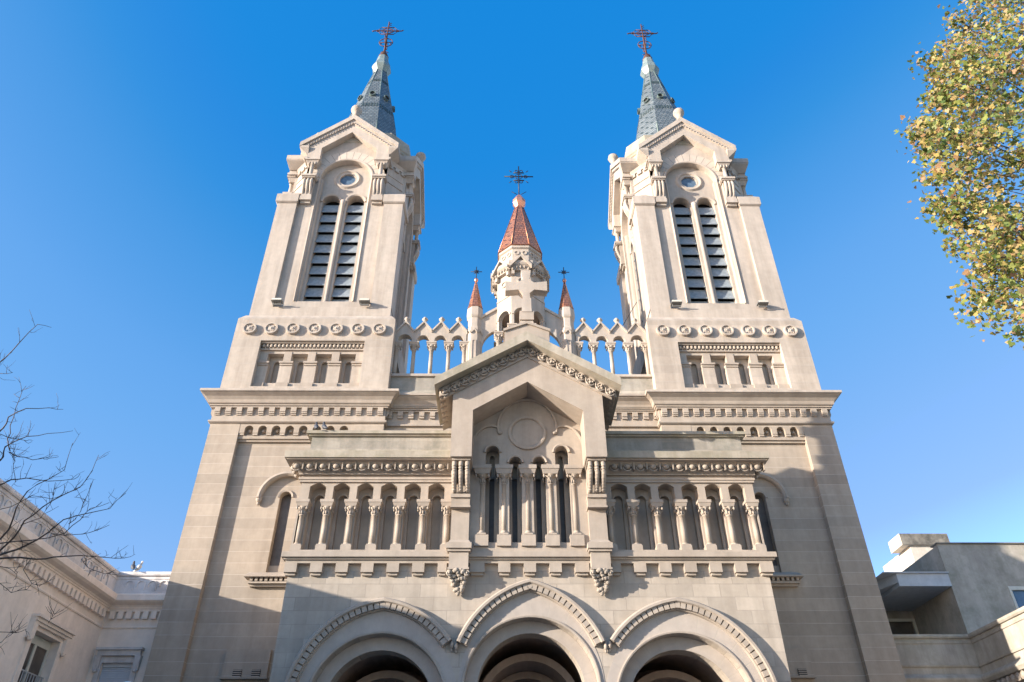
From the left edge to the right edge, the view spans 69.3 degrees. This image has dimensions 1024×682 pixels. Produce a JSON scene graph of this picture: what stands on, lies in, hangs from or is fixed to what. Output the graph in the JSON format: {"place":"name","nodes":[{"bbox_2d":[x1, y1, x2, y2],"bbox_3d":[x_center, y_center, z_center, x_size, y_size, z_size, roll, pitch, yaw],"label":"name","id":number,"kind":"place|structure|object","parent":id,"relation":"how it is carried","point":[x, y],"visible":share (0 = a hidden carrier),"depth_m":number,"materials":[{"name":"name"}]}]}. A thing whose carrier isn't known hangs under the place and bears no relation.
{"place":"outdoors","nodes":[
{"label":"outdoors","id":0,"kind":"place"},
{"bbox_2d":[0,0,1023,576],"label":"sky","id":1,"kind":"structure","parent":0,"point":[145,145],"materials":[{"name":"blue"}]},
{"bbox_2d":[142,22,905,681],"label":"church","id":2,"kind":"structure","parent":0,"point":[522,500],"depth_m":26.73,"materials":[{"name":"stone"}]},
{"bbox_2d":[271,298,282,304],"bbox_3d":[-11.025,-1.821,34.803,0.520,0.280,0.390,0,-36,-1],"label":"floodlight","id":3,"kind":"object","parent":2,"relation":"attached to","point":[276,301],"visible":1,"depth_m":34.72,"materials":[{"name":"white metal"}]},
{"bbox_2d":[359,298,370,305],"bbox_3d":[-6.925,-1.804,34.858,0.520,0.280,0.390,0,-36,-1],"label":"floodlight","id":4,"kind":"object","parent":2,"relation":"attached to","point":[364,301],"visible":1,"depth_m":34.79,"materials":[{"name":"white metal"}]},
{"bbox_2d":[670,300,681,306],"bbox_3d":[7.773,-1.744,35.056,0.520,0.280,0.390,0,-36,-1],"label":"floodlight","id":5,"kind":"object","parent":2,"relation":"attached to","point":[676,303],"visible":1,"depth_m":34.98,"materials":[{"name":"white metal"}]},
{"bbox_2d":[756,300,768,307],"bbox_3d":[11.873,-1.727,35.111,0.520,0.280,0.390,0,-36,-1],"label":"floodlight","id":6,"kind":"object","parent":2,"relation":"attached to","point":[762,303],"visible":1,"depth_m":35.05,"materials":[{"name":"white metal"}]},
{"bbox_3d":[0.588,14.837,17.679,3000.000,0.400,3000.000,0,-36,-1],"label":"ground","id":7,"kind":"structure","parent":0,"visible":0},
{"bbox_2d":[0,312,134,651],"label":"bare tree","id":8,"kind":"object","parent":7,"relation":"on","point":[10,526],"visible":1,"depth_m":14.97,"materials":[{"name":"brown plant"}]},
{"bbox_2d":[0,478,170,681],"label":"plastered house","id":9,"kind":"structure","parent":7,"relation":"on","point":[103,627],"depth_m":24.42,"materials":[{"name":"paint"}]},
{"bbox_2d":[131,561,135,571],"bbox_3d":[-14.293,8.487,28.005,0.171,0.434,0.434,23,-42,-29],"label":"pigeon","id":10,"kind":"object","parent":9,"relation":"on","point":[133,566],"visible":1,"depth_m":27.95,"materials":[{"name":"grey"}]},
{"bbox_2d":[133,561,143,571],"bbox_3d":[-14.133,8.535,28.045,0.401,0.401,0.158,-14,-38,18],"label":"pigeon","id":11,"kind":"object","parent":9,"relation":"on","point":[138,567],"visible":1,"depth_m":27.97,"materials":[{"name":"white"}]},
{"bbox_2d":[876,542,1023,681],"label":"grey building","id":12,"kind":"structure","parent":7,"relation":"on","point":[954,611],"depth_m":29.38,"materials":[{"name":"concrete"}]},
{"bbox_2d":[883,534,949,571],"bbox_3d":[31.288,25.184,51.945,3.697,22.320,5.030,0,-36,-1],"label":"roof block","id":13,"kind":"structure","parent":12,"relation":"on","point":[909,549],"depth_m":56.23,"materials":[{"name":"white concrete"}]},
{"bbox_2d":[1008,586,1023,608],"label":"window","id":14,"kind":"structure","parent":12,"relation":"in","point":[1017,592],"depth_m":29.41,"materials":[{"name":"blue glass"}]},
{"bbox_2d":[894,0,1023,349],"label":"leafy tree","id":15,"kind":"object","parent":7,"relation":"on","point":[939,98],"visible":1,"depth_m":16.24,"materials":[{"name":"green plant"}]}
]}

